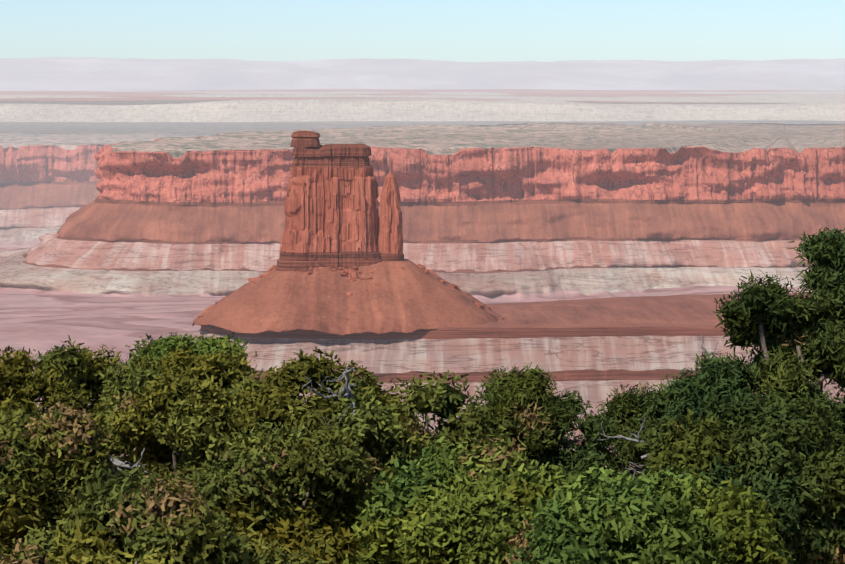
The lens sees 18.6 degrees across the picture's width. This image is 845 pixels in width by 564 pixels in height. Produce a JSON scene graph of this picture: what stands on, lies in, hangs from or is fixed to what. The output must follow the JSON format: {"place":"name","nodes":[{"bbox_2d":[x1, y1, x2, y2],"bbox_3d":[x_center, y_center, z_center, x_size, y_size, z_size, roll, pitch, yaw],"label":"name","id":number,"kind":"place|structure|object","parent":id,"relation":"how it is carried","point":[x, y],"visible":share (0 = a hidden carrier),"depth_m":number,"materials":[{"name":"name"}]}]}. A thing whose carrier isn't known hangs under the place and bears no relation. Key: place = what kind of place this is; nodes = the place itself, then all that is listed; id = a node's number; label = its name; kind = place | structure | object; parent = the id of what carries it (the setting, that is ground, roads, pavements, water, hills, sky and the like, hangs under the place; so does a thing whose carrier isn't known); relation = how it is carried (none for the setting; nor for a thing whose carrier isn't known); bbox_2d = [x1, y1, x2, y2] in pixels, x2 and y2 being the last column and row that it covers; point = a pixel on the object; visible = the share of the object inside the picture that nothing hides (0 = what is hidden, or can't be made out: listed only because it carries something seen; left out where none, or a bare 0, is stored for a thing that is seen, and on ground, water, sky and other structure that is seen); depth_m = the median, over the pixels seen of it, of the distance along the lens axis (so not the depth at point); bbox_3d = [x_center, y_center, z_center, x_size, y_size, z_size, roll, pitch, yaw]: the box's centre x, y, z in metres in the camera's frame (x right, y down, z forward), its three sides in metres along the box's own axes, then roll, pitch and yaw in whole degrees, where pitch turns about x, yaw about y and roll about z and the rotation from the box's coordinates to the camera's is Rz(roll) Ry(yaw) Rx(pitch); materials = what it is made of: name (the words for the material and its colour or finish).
{"place":"outdoors","nodes":[
{"label":"outdoors","id":0,"kind":"place"},
{"bbox_2d":[0,248,816,563],"bbox_3d":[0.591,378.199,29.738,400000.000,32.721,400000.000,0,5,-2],"label":"desert floor","id":1,"kind":"structure","parent":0,"point":[38,322],"depth_m":4046.64,"materials":[{"name":"sand"}]},
{"bbox_2d":[0,133,211,248],"bbox_3d":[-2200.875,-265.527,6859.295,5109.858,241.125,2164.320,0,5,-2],"label":"mesa","id":2,"kind":"structure","parent":1,"relation":"on","point":[49,182],"depth_m":6182.93,"materials":[{"name":"stone"}]},
{"bbox_2d":[0,122,844,302],"bbox_3d":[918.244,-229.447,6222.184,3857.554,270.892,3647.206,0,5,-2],"label":"mesa","id":3,"kind":"structure","parent":1,"relation":"on","point":[522,212],"depth_m":4776.10,"materials":[{"name":"red stone"}]},
{"bbox_2d":[88,293,844,469],"bbox_3d":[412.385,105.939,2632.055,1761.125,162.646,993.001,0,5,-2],"label":"rock ledge","id":4,"kind":"object","parent":1,"relation":"on","point":[594,351],"visible":0.29,"depth_m":2401.82,"materials":[{"name":"stone"}]},
{"bbox_2d":[192,259,500,334],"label":"talus slope","id":5,"kind":"structure","parent":4,"relation":"on","point":[411,298],"depth_m":2438.72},
{"bbox_2d":[274,174,381,271],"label":"tower shaft","id":6,"kind":"object","parent":5,"relation":"on","point":[333,222],"visible":0.75,"depth_m":2482.14,"materials":[{"name":"red stone"}]},
{"bbox_2d":[290,143,373,180],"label":"tower cap","id":7,"kind":"object","parent":6,"relation":"on","point":[340,161],"visible":0.9,"depth_m":2483.81,"materials":[{"name":"brown stone"}]},
{"bbox_2d":[290,130,320,146],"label":"tower knob","id":8,"kind":"object","parent":7,"relation":"on","point":[303,138],"visible":1,"depth_m":2485.96,"materials":[{"name":"brown stone"}]},
{"bbox_2d":[193,263,504,332],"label":"talus boulders","id":9,"kind":"object","parent":5,"relation":"on","point":[352,272],"visible":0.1,"depth_m":2474.45,"materials":[{"name":"red stone"}]},
{"bbox_2d":[378,172,403,260],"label":"rock spire","id":10,"kind":"structure","parent":5,"relation":"on","point":[390,242],"depth_m":2492.88,"materials":[{"name":"red stone"}]},
{"bbox_2d":[0,57,844,90],"bbox_3d":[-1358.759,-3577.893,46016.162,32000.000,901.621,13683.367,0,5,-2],"label":"mountains","id":11,"kind":"structure","parent":0,"point":[71,74],"depth_m":43753.77,"materials":[{"name":"grey stone"}]},
{"bbox_2d":[0,91,844,121],"bbox_3d":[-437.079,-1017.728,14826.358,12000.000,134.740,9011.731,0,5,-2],"label":"white cliffs","id":12,"kind":"structure","parent":0,"point":[753,107],"depth_m":11455.18,"materials":[{"name":"grey stone"}]},
{"bbox_2d":[0,120,844,134],"bbox_3d":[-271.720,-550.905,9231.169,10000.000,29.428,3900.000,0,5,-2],"label":"distant plain","id":13,"kind":"structure","parent":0,"point":[214,128],"depth_m":9771.23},
{"bbox_2d":[0,89,844,102],"bbox_3d":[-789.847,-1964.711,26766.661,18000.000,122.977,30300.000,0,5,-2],"label":"plateau","id":14,"kind":"structure","parent":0,"point":[151,95],"depth_m":17036.96,"materials":[{"name":"grey stone"}]},
{"bbox_2d":[0,0,844,61],"label":"sky","id":15,"kind":"structure","parent":0,"point":[249,30],"materials":[{"name":"blue"}]},
{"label":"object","id":16,"kind":"structure","parent":0,"visible":0},
{"bbox_2d":[0,335,144,557],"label":"juniper","id":17,"kind":"object","parent":16,"relation":"on","point":[71,377],"visible":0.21,"depth_m":24.55,"materials":[{"name":"green plant"}]},
{"bbox_2d":[0,401,151,563],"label":"juniper","id":18,"kind":"object","parent":16,"relation":"on","point":[32,494],"visible":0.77,"depth_m":19.55,"materials":[{"name":"green plant"}]},
{"bbox_2d":[0,462,345,563],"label":"juniper","id":19,"kind":"object","parent":16,"relation":"on","point":[123,517],"visible":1,"depth_m":15.53,"materials":[{"name":"green plant"}]},
{"bbox_2d":[96,338,270,487],"bbox_3d":[-1.977,2.787,22.595,1.943,4.515,2.110,0,5,-2],"label":"juniper","id":20,"kind":"object","parent":16,"relation":"on","point":[173,414],"visible":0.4,"depth_m":22.09,"materials":[{"name":"green plant"}]},
{"bbox_2d":[124,331,247,371],"bbox_3d":[-2.656,3.449,29.121,1.410,5.799,1.178,0,5,-2],"label":"juniper","id":21,"kind":"object","parent":16,"relation":"on","point":[159,347],"visible":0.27,"depth_m":28.85,"materials":[{"name":"green plant"}]},
{"bbox_2d":[168,417,378,563],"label":"juniper","id":22,"kind":"object","parent":16,"relation":"on","point":[296,492],"visible":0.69,"depth_m":18.15,"materials":[{"name":"green plant"}]},
{"bbox_2d":[206,347,505,500],"bbox_3d":[-0.508,2.704,20.686,2.578,4.355,2.123,0,5,-2],"label":"juniper","id":23,"kind":"object","parent":16,"relation":"on","point":[386,427],"visible":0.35,"depth_m":20.27,"materials":[{"name":"green plant"}]},
{"bbox_2d":[341,428,577,563],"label":"juniper","id":24,"kind":"object","parent":16,"relation":"on","point":[466,506],"visible":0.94,"depth_m":16.75,"materials":[{"name":"green plant"}]},
{"bbox_2d":[434,362,618,485],"bbox_3d":[0.864,2.857,22.272,1.587,4.357,1.551,0,5,-2],"label":"pinyon","id":25,"kind":"object","parent":16,"relation":"on","point":[532,413],"visible":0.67,"depth_m":21.88,"materials":[{"name":"green plant"}]},
{"bbox_2d":[574,373,684,485],"bbox_3d":[2.247,3.187,24.344,1.987,4.645,1.821,0,5,-2],"label":"pinyon","id":26,"kind":"object","parent":16,"relation":"on","point":[630,410],"visible":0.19,"depth_m":23.93,"materials":[{"name":"green plant"}]},
{"bbox_2d":[501,458,795,563],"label":"juniper","id":27,"kind":"object","parent":16,"relation":"on","point":[686,517],"visible":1,"depth_m":14.72,"materials":[{"name":"green plant"}]},
{"bbox_2d":[701,334,717,357],"bbox_3d":[2.562,2.633,22.445,0.212,4.414,0.532,2,5,20],"label":"dead snag","id":28,"kind":"object","parent":16,"relation":"on","point":[702,348],"visible":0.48,"depth_m":22.08,"materials":[{"name":"grey wood"}]},
{"bbox_2d":[597,270,844,482],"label":"pinyon","id":29,"kind":"object","parent":16,"relation":"on","point":[764,315],"visible":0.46,"depth_m":19.80,"materials":[{"name":"green plant"}]},
{"bbox_2d":[635,388,844,563],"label":"juniper","id":30,"kind":"object","parent":16,"relation":"on","point":[789,476],"visible":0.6,"depth_m":18.77,"materials":[{"name":"green plant"}]},
{"bbox_2d":[762,226,844,393],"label":"pinyon","id":31,"kind":"object","parent":16,"relation":"on","point":[824,251],"visible":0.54,"depth_m":20.09,"materials":[{"name":"green plant"}]}
]}

